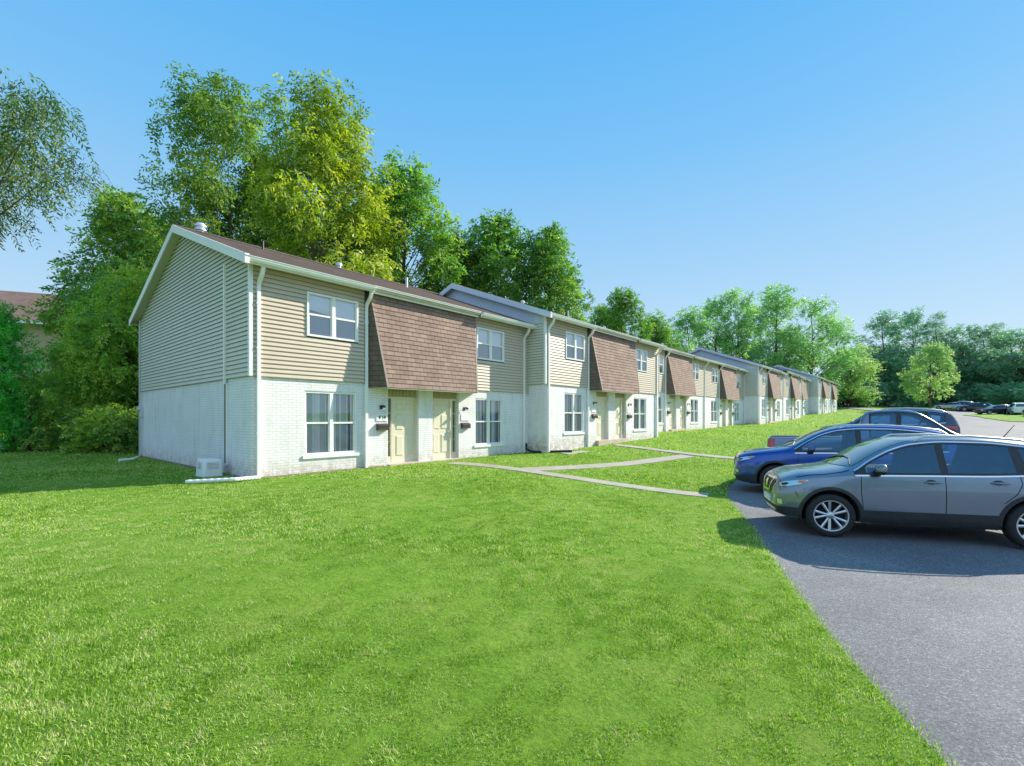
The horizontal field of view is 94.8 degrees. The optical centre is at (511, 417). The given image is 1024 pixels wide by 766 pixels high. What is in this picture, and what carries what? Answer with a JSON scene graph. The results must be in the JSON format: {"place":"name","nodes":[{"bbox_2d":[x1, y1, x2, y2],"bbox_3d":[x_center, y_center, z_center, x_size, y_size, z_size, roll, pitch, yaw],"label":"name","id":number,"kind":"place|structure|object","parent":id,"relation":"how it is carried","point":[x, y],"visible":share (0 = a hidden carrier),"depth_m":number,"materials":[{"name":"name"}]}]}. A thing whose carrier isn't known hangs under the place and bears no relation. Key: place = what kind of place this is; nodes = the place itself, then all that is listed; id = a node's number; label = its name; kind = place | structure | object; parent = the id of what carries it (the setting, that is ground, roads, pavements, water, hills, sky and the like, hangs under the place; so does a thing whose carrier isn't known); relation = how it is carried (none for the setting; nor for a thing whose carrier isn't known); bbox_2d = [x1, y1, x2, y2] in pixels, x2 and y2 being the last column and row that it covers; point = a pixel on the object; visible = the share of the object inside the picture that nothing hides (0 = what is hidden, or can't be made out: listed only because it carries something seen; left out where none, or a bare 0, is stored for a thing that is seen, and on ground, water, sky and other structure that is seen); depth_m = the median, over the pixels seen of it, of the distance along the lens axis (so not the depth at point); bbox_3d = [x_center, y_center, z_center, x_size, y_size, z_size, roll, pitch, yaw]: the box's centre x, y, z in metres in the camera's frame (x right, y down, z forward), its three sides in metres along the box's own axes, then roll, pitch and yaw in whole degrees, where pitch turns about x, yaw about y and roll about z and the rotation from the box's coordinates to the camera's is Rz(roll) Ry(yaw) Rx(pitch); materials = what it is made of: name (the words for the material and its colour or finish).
{"place":"outdoors","nodes":[
{"label":"outdoors","id":0,"kind":"place"},
{"bbox_2d":[0,405,973,765],"bbox_3d":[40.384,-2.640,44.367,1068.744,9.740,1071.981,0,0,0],"label":"lawn ground","id":1,"kind":"structure","parent":0,"point":[544,737],"depth_m":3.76,"materials":[{"name":"green plant"}]},
{"bbox_2d":[0,300,47,451],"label":"tree","id":2,"kind":"object","parent":1,"relation":"on","point":[9,419],"visible":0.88,"depth_m":20.98,"materials":[{"name":"green plant"}]},
{"bbox_2d":[0,290,72,377],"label":"house","id":3,"kind":"structure","parent":1,"relation":"on","point":[16,299],"depth_m":40.19,"materials":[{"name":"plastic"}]},
{"bbox_2d":[2,376,84,451],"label":"tree","id":4,"kind":"object","parent":1,"relation":"on","point":[48,404],"visible":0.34,"depth_m":22.13,"materials":[{"name":"green plant"}]},
{"bbox_2d":[0,371,90,452],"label":"tree","id":5,"kind":"object","parent":1,"relation":"on","point":[34,438],"visible":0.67,"depth_m":21.39,"materials":[{"name":"green plant"}]},
{"bbox_2d":[14,376,90,444],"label":"tree","id":6,"kind":"object","parent":1,"relation":"on","point":[42,398],"visible":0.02,"depth_m":24.73,"materials":[{"name":"green plant"}]},
{"bbox_2d":[0,65,110,252],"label":"tree","id":7,"kind":"object","parent":1,"relation":"on","point":[14,157],"visible":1,"depth_m":17.05,"materials":[{"name":"green plant"}]},
{"bbox_2d":[32,409,85,450],"bbox_3d":[-21.224,0.715,22.807,3.141,2.359,2.931,0,0,0],"label":"shrub","id":8,"kind":"object","parent":1,"relation":"on","point":[51,429],"visible":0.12,"depth_m":22.02,"materials":[{"name":"green plant"}]},
{"bbox_2d":[30,404,104,451],"bbox_3d":[-19.659,0.645,21.844,3.162,2.545,3.388,0,0,16],"label":"shrub","id":9,"kind":"object","parent":1,"relation":"on","point":[79,412],"visible":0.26,"depth_m":21.02,"materials":[{"name":"green plant"}]},
{"bbox_2d":[22,307,138,446],"bbox_3d":[-21.448,-1.864,24.627,5.581,8.176,6.359,0,0,12],"label":"tree","id":10,"kind":"object","parent":1,"relation":"on","point":[73,394],"visible":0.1,"depth_m":23.61,"materials":[{"name":"green plant"}]},
{"bbox_2d":[19,256,149,447],"bbox_3d":[-20.138,-2.907,24.470,6.824,10.676,6.316,0,0,-17],"label":"tree","id":11,"kind":"object","parent":1,"relation":"on","point":[112,328],"visible":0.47,"depth_m":22.86,"materials":[{"name":"green plant"}]},
{"bbox_2d":[13,182,167,377],"bbox_3d":[-28.035,-7.219,33.252,9.306,18.102,8.421,0,0,-13],"label":"tree","id":12,"kind":"object","parent":1,"relation":"on","point":[117,226],"visible":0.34,"depth_m":31.25,"materials":[{"name":"green plant"}]},
{"bbox_2d":[34,248,152,416],"bbox_3d":[-22.615,-3.651,28.553,7.674,12.441,8.744,0,0,3],"label":"tree","id":13,"kind":"object","parent":1,"relation":"on","point":[84,293],"visible":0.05,"depth_m":26.42,"materials":[{"name":"green plant"}]},
{"bbox_2d":[54,402,138,453],"bbox_3d":[-18.110,0.602,20.991,3.539,2.658,3.303,0,0,31],"label":"shrub","id":14,"kind":"object","parent":1,"relation":"on","point":[92,418],"visible":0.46,"depth_m":20.39,"materials":[{"name":"green plant"}]},
{"bbox_2d":[48,257,151,395],"bbox_3d":[-21.361,-3.292,26.934,7.106,11.583,7.676,0,0,38],"label":"tree","id":15,"kind":"object","parent":1,"relation":"on","point":[108,300],"visible":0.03,"depth_m":25.05,"materials":[{"name":"green plant"}]},
{"bbox_2d":[86,406,138,453],"bbox_3d":[-16.534,0.671,20.655,3.268,2.455,3.050,0,0,-43],"label":"shrub","id":16,"kind":"object","parent":1,"relation":"on","point":[124,429],"visible":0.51,"depth_m":19.98,"materials":[{"name":"green plant"}]},
{"bbox_2d":[129,210,170,268],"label":"tree","id":17,"kind":"object","parent":1,"relation":"on","point":[157,234],"depth_m":35.10,"materials":[{"name":"green plant"}]},
{"bbox_2d":[141,456,242,477],"bbox_3d":[-10.442,1.481,14.810,10.494,0.030,0.231,0,0,40],"label":"soil strip","id":18,"kind":"object","parent":1,"relation":"on","point":[194,467],"visible":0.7,"depth_m":14.87,"materials":[{"name":"brown soil"}]},
{"bbox_2d":[196,457,222,477],"bbox_3d":[-7.827,1.303,12.171,0.626,0.520,0.465,0,0,40],"label":"utility box","id":19,"kind":"object","parent":1,"relation":"on","point":[208,467],"visible":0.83,"depth_m":11.99,"materials":[{"name":"grey plastic"}]},
{"bbox_2d":[122,60,307,269],"bbox_3d":[-18.377,-10.366,30.648,10.740,24.393,11.005,0,0,-23],"label":"tree","id":20,"kind":"object","parent":1,"relation":"on","point":[221,128],"visible":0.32,"depth_m":29.34,"materials":[{"name":"green plant"}]},
{"bbox_2d":[185,475,260,483],"bbox_3d":[-6.724,1.446,11.013,1.523,0.121,0.372,0,0,-31],"label":"drain pipe","id":21,"kind":"object","parent":1,"relation":"on","point":[212,480],"visible":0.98,"depth_m":10.90,"materials":[{"name":"white plastic"}]},
{"bbox_2d":[201,141,302,254],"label":"tree","id":22,"kind":"object","parent":1,"relation":"on","point":[255,230],"visible":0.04,"depth_m":32.28,"materials":[{"name":"green plant"}]},
{"bbox_2d":[246,465,383,480],"bbox_3d":[-5.171,1.469,12.749,0.199,0.055,4.078,0,0,40],"label":"soil strip","id":23,"kind":"object","parent":1,"relation":"on","point":[317,472],"visible":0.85,"depth_m":12.66,"materials":[{"name":"brown soil"}]},
{"bbox_2d":[240,68,415,280],"bbox_3d":[-10.675,-8.802,28.034,9.579,21.186,12.859,0,0,-25],"label":"tree","id":24,"kind":"object","parent":1,"relation":"on","point":[325,169],"visible":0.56,"depth_m":26.47,"materials":[{"name":"green plant"}]},
{"bbox_2d":[129,222,536,476],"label":"townhouse","id":25,"kind":"structure","parent":1,"relation":"on","point":[255,360],"depth_m":14.00,"materials":[{"name":"paint"}]},
{"bbox_2d":[302,391,358,458],"bbox_3d":[-5.254,0.180,13.314,0.710,1.820,1.660,0,0,40],"label":"window","id":26,"kind":"structure","parent":25,"relation":"in","point":[330,417],"depth_m":13.12,"materials":[{"name":"clear glass"}]},
{"bbox_2d":[306,291,357,342],"bbox_3d":[-5.190,-2.780,13.287,0.652,1.180,1.520,0,0,40],"label":"window","id":27,"kind":"structure","parent":25,"relation":"in","point":[329,317],"depth_m":13.07,"materials":[{"name":"clear glass"}]},
{"bbox_2d":[394,399,414,462],"bbox_3d":[-3.465,0.400,15.157,0.125,2.020,0.830,0,0,40],"label":"door","id":28,"kind":"structure","parent":25,"relation":"in","point":[404,432],"depth_m":15.15,"materials":[{"name":"beige wood"}]},
{"bbox_2d":[433,400,448,458],"bbox_3d":[-2.483,0.400,16.309,0.125,2.020,0.830,0,0,40],"label":"door","id":29,"kind":"structure","parent":25,"relation":"in","point":[440,407],"depth_m":16.34,"materials":[{"name":"beige wood"}]},
{"bbox_2d":[474,398,503,447],"bbox_3d":[-1.105,0.180,18.173,0.710,1.820,1.660,0,0,40],"label":"window","id":30,"kind":"structure","parent":25,"relation":"in","point":[488,412],"depth_m":18.00,"materials":[{"name":"clear glass"}]},
{"bbox_2d":[476,327,503,361],"bbox_3d":[-1.042,-2.780,18.145,0.652,1.180,1.520,0,0,40],"label":"window","id":31,"kind":"structure","parent":25,"relation":"in","point":[490,343],"depth_m":17.92,"materials":[{"name":"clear glass"}]},
{"bbox_2d":[325,145,469,292],"bbox_3d":[-7.726,-8.571,32.926,9.792,20.403,10.585,0,0,-1],"label":"tree","id":32,"kind":"object","parent":1,"relation":"on","point":[411,200],"visible":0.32,"depth_m":31.61,"materials":[{"name":"green plant"}]},
{"bbox_2d":[411,230,498,295],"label":"tree","id":33,"kind":"object","parent":1,"relation":"on","point":[472,259],"visible":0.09,"depth_m":35.34,"materials":[{"name":"green plant"}]},
{"bbox_2d":[444,208,550,305],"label":"tree","id":34,"kind":"object","parent":1,"relation":"on","point":[495,239],"visible":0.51,"depth_m":36.49,"materials":[{"name":"green plant"}]},
{"bbox_2d":[439,283,666,452],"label":"townhouse","id":35,"kind":"structure","parent":1,"relation":"on","point":[589,384],"depth_m":21.50,"materials":[{"name":"paint"}]},
{"bbox_2d":[563,393,584,434],"bbox_3d":[2.503,-0.180,21.014,0.710,1.820,1.660,0,0,40],"label":"window","id":36,"kind":"structure","parent":35,"relation":"in","point":[573,402],"depth_m":20.84,"materials":[{"name":"clear glass"}]},
{"bbox_2d":[565,331,584,361],"bbox_3d":[2.566,-3.140,20.988,0.652,1.180,1.520,0,0,40],"label":"window","id":37,"kind":"structure","parent":35,"relation":"in","point":[575,343],"depth_m":20.76,"materials":[{"name":"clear glass"}]},
{"bbox_2d":[598,398,605,439],"bbox_3d":[4.334,0.040,22.908,0.125,2.020,0.830,0,0,40],"label":"door","id":38,"kind":"structure","parent":35,"relation":"in","point":[601,401],"depth_m":22.96,"materials":[{"name":"beige wood"}]},
{"bbox_2d":[615,399,620,438],"bbox_3d":[5.366,0.040,24.114,0.125,2.020,0.830,0,0,40],"label":"door","id":39,"kind":"structure","parent":35,"relation":"in","point":[617,401],"depth_m":24.17,"materials":[{"name":"beige wood"}]},
{"bbox_2d":[633,398,646,431],"bbox_3d":[6.782,-0.180,26.025,0.710,1.820,1.660,0,0,40],"label":"window","id":40,"kind":"structure","parent":35,"relation":"in","point":[639,403],"depth_m":26.17,"materials":[{"name":"clear glass"}]},
{"bbox_2d":[636,349,647,372],"bbox_3d":[6.845,-3.140,25.998,0.652,1.180,1.520,0,0,40],"label":"window","id":41,"kind":"structure","parent":35,"relation":"in","point":[641,355],"depth_m":26.02,"materials":[{"name":"clear glass"}]},
{"bbox_2d":[513,220,596,322],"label":"tree","id":42,"kind":"object","parent":1,"relation":"on","point":[565,284],"visible":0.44,"depth_m":36.35,"materials":[{"name":"green plant"}]},
{"bbox_2d":[445,462,709,496],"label":"walkway","id":43,"kind":"structure","parent":1,"relation":"on","point":[662,490],"depth_m":12.83,"materials":[{"name":"concrete"}]},
{"bbox_2d":[587,303,626,333],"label":"tree","id":44,"kind":"object","parent":1,"relation":"on","point":[595,314],"visible":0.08,"depth_m":53.58,"materials":[{"name":"green plant"}]},
{"bbox_2d":[524,454,694,470],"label":"walkway","id":45,"kind":"structure","parent":1,"relation":"on","point":[627,463],"depth_m":16.53,"materials":[{"name":"concrete"}]},
{"bbox_2d":[595,285,656,340],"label":"tree","id":46,"kind":"object","parent":1,"relation":"on","point":[619,308],"visible":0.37,"depth_m":49.04,"materials":[{"name":"green plant"}]},
{"bbox_2d":[593,322,711,431],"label":"townhouse","id":47,"kind":"structure","parent":1,"relation":"on","point":[682,391],"depth_m":32.57,"materials":[{"name":"paint"}]},
{"bbox_2d":[658,396,663,424],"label":"window","id":48,"kind":"structure","parent":47,"relation":"in","point":[659,397],"depth_m":30.65,"materials":[{"name":"clear glass"}]},
{"bbox_2d":[670,399,673,428],"bbox_3d":[10.900,-0.260,32.163,0.125,2.020,0.830,0,0,40],"label":"door","id":49,"kind":"structure","parent":47,"relation":"in","point":[671,400],"depth_m":32.28,"materials":[{"name":"beige wood"}]},
{"bbox_2d":[690,399,698,423],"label":"window","id":50,"kind":"structure","parent":47,"relation":"in","point":[694,403],"depth_m":35.47,"materials":[{"name":"clear glass"}]},
{"bbox_2d":[638,308,685,350],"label":"tree","id":51,"kind":"object","parent":1,"relation":"on","point":[661,335],"visible":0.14,"depth_m":55.07,"materials":[{"name":"green plant"}]},
{"bbox_2d":[612,444,734,458],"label":"walkway","id":52,"kind":"structure","parent":1,"relation":"on","point":[678,452],"depth_m":20.57,"materials":[{"name":"concrete"}]},
{"bbox_2d":[654,326,695,351],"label":"tree","id":53,"kind":"object","parent":1,"relation":"on","point":[684,349],"visible":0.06,"depth_m":72.94,"materials":[{"name":"green plant"}]},
{"bbox_2d":[668,305,718,350],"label":"tree","id":54,"kind":"object","parent":1,"relation":"on","point":[691,321],"visible":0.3,"depth_m":77.47,"materials":[{"name":"green plant"}]},
{"bbox_2d":[658,341,748,428],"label":"townhouse","id":55,"kind":"structure","parent":1,"relation":"on","point":[725,397],"depth_m":39.94,"materials":[{"name":"paint"}]},
{"bbox_2d":[711,401,717,422],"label":"window","id":56,"kind":"structure","parent":55,"relation":"in","point":[713,403],"depth_m":38.59,"materials":[{"name":"clear glass"}]},
{"bbox_2d":[689,292,737,354],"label":"tree","id":57,"kind":"object","parent":1,"relation":"on","point":[711,312],"visible":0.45,"depth_m":83.20,"materials":[{"name":"green plant"}]},
{"bbox_2d":[689,347,787,423],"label":"townhouse","id":58,"kind":"structure","parent":1,"relation":"on","point":[764,386],"depth_m":46.04,"materials":[{"name":"paint"}]},
{"bbox_2d":[713,287,769,364],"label":"tree","id":59,"kind":"object","parent":1,"relation":"on","point":[741,343],"visible":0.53,"depth_m":82.62,"materials":[{"name":"green plant"}]},
{"bbox_2d":[717,339,773,360],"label":"tree","id":60,"kind":"object","parent":1,"relation":"on","point":[752,354],"visible":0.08,"depth_m":85.23,"materials":[{"name":"green plant"}]},
{"bbox_2d":[738,306,797,364],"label":"tree","id":61,"kind":"object","parent":1,"relation":"on","point":[762,320],"visible":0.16,"depth_m":98.18,"materials":[{"name":"green plant"}]},
{"bbox_2d":[733,356,805,420],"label":"townhouse","id":62,"kind":"structure","parent":1,"relation":"on","point":[792,396],"depth_m":55.68,"materials":[{"name":"paint"}]},
{"bbox_2d":[729,282,822,371],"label":"tree","id":63,"kind":"object","parent":1,"relation":"on","point":[775,307],"visible":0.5,"depth_m":88.59,"materials":[{"name":"green plant"}]},
{"bbox_2d":[757,362,811,414],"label":"townhouse","id":64,"kind":"structure","parent":1,"relation":"on","point":[805,383],"depth_m":67.41,"materials":[{"name":"paint"}]},
{"bbox_2d":[773,365,831,413],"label":"townhouse","id":65,"kind":"structure","parent":1,"relation":"on","point":[818,394],"depth_m":71.01,"materials":[{"name":"paint"}]},
{"bbox_2d":[775,293,863,396],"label":"tree","id":66,"kind":"object","parent":1,"relation":"on","point":[830,331],"visible":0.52,"depth_m":91.99,"materials":[{"name":"green plant"}]},
{"bbox_2d":[829,380,839,412],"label":"townhouse","id":67,"kind":"structure","parent":1,"relation":"on","point":[833,397],"depth_m":81.45,"materials":[{"name":"paint"}]},
{"bbox_2d":[816,321,867,402],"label":"tree","id":68,"kind":"object","parent":1,"relation":"on","point":[845,337],"visible":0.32,"depth_m":108.87,"materials":[{"name":"green plant"}]},
{"bbox_2d":[818,343,885,406],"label":"tree","id":69,"kind":"object","parent":1,"relation":"on","point":[855,383],"visible":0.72,"depth_m":102.03,"materials":[{"name":"green plant"}]},
{"bbox_2d":[837,383,872,406],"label":"shrub","id":70,"kind":"object","parent":1,"relation":"on","point":[842,404],"visible":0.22,"depth_m":104.96,"materials":[{"name":"green plant"}]},
{"bbox_2d":[859,380,889,405],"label":"shrub","id":71,"kind":"object","parent":1,"relation":"on","point":[881,388],"visible":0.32,"depth_m":114.56,"materials":[{"name":"green plant"}]},
{"bbox_2d":[852,309,912,402],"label":"tree","id":72,"kind":"object","parent":1,"relation":"on","point":[884,323],"visible":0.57,"depth_m":120.75,"materials":[{"name":"green plant"}]},
{"bbox_2d":[874,383,906,406],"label":"shrub","id":73,"kind":"object","parent":1,"relation":"on","point":[885,404],"visible":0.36,"depth_m":116.03,"materials":[{"name":"green plant"}]},
{"bbox_2d":[870,347,935,401],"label":"tree","id":74,"kind":"object","parent":1,"relation":"on","point":[897,381],"visible":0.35,"depth_m":116.59,"materials":[{"name":"green plant"}]},
{"bbox_2d":[882,384,924,406],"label":"shrub","id":75,"kind":"object","parent":1,"relation":"on","point":[909,402],"visible":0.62,"depth_m":114.24,"materials":[{"name":"green plant"}]},
{"bbox_2d":[883,305,933,374],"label":"tree","id":76,"kind":"object","parent":1,"relation":"on","point":[914,321],"visible":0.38,"depth_m":125.42,"materials":[{"name":"green plant"}]},
{"bbox_2d":[897,341,960,408],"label":"tree","id":77,"kind":"object","parent":1,"relation":"on","point":[930,355],"visible":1,"depth_m":91.47,"materials":[{"name":"green plant"}]},
{"bbox_2d":[910,382,952,406],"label":"shrub","id":78,"kind":"object","parent":1,"relation":"on","point":[933,401],"visible":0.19,"depth_m":115.15,"materials":[{"name":"green plant"}]},
{"bbox_2d":[901,347,966,403],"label":"tree","id":79,"kind":"object","parent":1,"relation":"on","point":[938,370],"visible":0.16,"depth_m":116.66,"materials":[{"name":"green plant"}]},
{"bbox_2d":[914,311,959,385],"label":"tree","id":80,"kind":"object","parent":1,"relation":"on","point":[935,326],"visible":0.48,"depth_m":123.25,"materials":[{"name":"green plant"}]},
{"bbox_2d":[927,385,964,406],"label":"shrub","id":81,"kind":"object","parent":1,"relation":"on","point":[951,398],"visible":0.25,"depth_m":115.29,"materials":[{"name":"green plant"}]},
{"bbox_2d":[941,383,976,404],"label":"shrub","id":82,"kind":"object","parent":1,"relation":"on","point":[961,389],"visible":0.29,"depth_m":115.31,"materials":[{"name":"green plant"}]},
{"bbox_2d":[932,323,1003,387],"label":"tree","id":83,"kind":"object","parent":1,"relation":"on","point":[957,343],"visible":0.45,"depth_m":117.84,"materials":[{"name":"green plant"}]},
{"bbox_2d":[955,382,1000,403],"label":"shrub","id":84,"kind":"object","parent":1,"relation":"on","point":[979,389],"visible":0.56,"depth_m":108.11,"materials":[{"name":"green plant"}]},
{"bbox_2d":[954,324,1023,386],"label":"tree","id":85,"kind":"object","parent":1,"relation":"on","point":[996,340],"visible":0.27,"depth_m":117.03,"materials":[{"name":"green plant"}]},
{"bbox_2d":[957,348,1022,403],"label":"tree","id":86,"kind":"object","parent":1,"relation":"on","point":[997,369],"visible":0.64,"depth_m":110.67,"materials":[{"name":"green plant"}]},
{"bbox_2d":[984,322,1014,351],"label":"tree","id":87,"kind":"object","parent":1,"relation":"on","point":[1000,323],"visible":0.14,"depth_m":129.88,"materials":[{"name":"green plant"}]},
{"bbox_2d":[979,352,1023,400],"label":"tree","id":88,"kind":"object","parent":1,"relation":"on","point":[1014,356],"visible":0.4,"depth_m":108.05,"materials":[{"name":"green plant"}]},
{"bbox_2d":[981,381,1022,404],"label":"shrub","id":89,"kind":"object","parent":1,"relation":"on","point":[1002,393],"visible":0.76,"depth_m":101.91,"materials":[{"name":"green plant"}]},
{"bbox_2d":[980,328,1023,384],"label":"tree","id":90,"kind":"object","parent":1,"relation":"on","point":[1011,333],"visible":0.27,"depth_m":119.25,"materials":[{"name":"green plant"}]},
{"bbox_2d":[999,329,1023,382],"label":"tree","id":91,"kind":"object","parent":1,"relation":"on","point":[1018,340],"visible":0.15,"depth_m":113.28,"materials":[{"name":"green plant"}]},
{"bbox_2d":[1009,383,1023,401],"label":"shrub","id":92,"kind":"object","parent":1,"relation":"on","point":[1019,395],"visible":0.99,"depth_m":96.48,"materials":[{"name":"green plant"}]},
{"bbox_2d":[0,0,1023,404],"label":"sky","id":93,"kind":"structure","parent":0,"point":[867,155],"materials":[{"name":"blue"}]},
{"bbox_2d":[726,411,1023,765],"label":"parking lot","id":94,"kind":"structure","parent":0,"point":[926,623],"depth_m":4.83,"materials":[{"name":"grey asphalt"}]},
{"bbox_2d":[734,418,956,487],"bbox_3d":[8.221,0.951,11.944,4.710,1.912,2.198,0,0,25],"label":"parked car","id":95,"kind":"object","parent":94,"relation":"on","point":[754,465],"visible":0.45,"depth_m":11.65,"materials":[{"name":"blue paint"}]},
{"bbox_2d":[767,409,960,447],"bbox_3d":[10.535,0.815,13.260,5.805,2.085,2.340,0,-2,37],"label":"pickup truck","id":96,"kind":"object","parent":94,"relation":"on","point":[819,442],"visible":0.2,"depth_m":13.02,"materials":[{"name":"paint"}]},
{"bbox_2d":[820,407,959,436],"bbox_3d":[16.794,0.548,21.347,4.964,1.919,2.302,0,-5,37],"label":"parked car","id":97,"kind":"object","parent":94,"relation":"on","point":[948,420],"visible":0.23,"depth_m":20.11,"materials":[{"name":"paint"}]},
{"bbox_2d":[763,426,1023,546],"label":"parked car","id":98,"kind":"object","parent":94,"relation":"on","point":[977,482],"visible":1,"depth_m":7.44,"materials":[{"name":"grey paint"}]},
{"bbox_2d":[934,402,963,409],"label":"parked car","id":99,"kind":"object","parent":94,"relation":"on","point":[942,407],"visible":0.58,"depth_m":86.73,"materials":[{"name":"silver paint"}]},
{"bbox_2d":[959,403,992,410],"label":"parked car","id":100,"kind":"object","parent":94,"relation":"on","point":[971,407],"visible":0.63,"depth_m":80.58,"materials":[{"name":"black paint"}]},
{"bbox_2d":[974,405,1009,413],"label":"parked car","id":101,"kind":"object","parent":94,"relation":"on","point":[998,409],"visible":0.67,"depth_m":69.21,"materials":[{"name":"paint"}]},
{"bbox_2d":[967,413,1023,421],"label":"grass island","id":102,"kind":"structure","parent":94,"relation":"on","point":[1013,417],"depth_m":57.43,"materials":[{"name":"plant"}]},
{"bbox_2d":[1006,402,1023,414],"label":"parked car","id":103,"kind":"object","parent":94,"relation":"on","point":[1015,408],"visible":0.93,"depth_m":65.53,"materials":[{"name":"white paint"}]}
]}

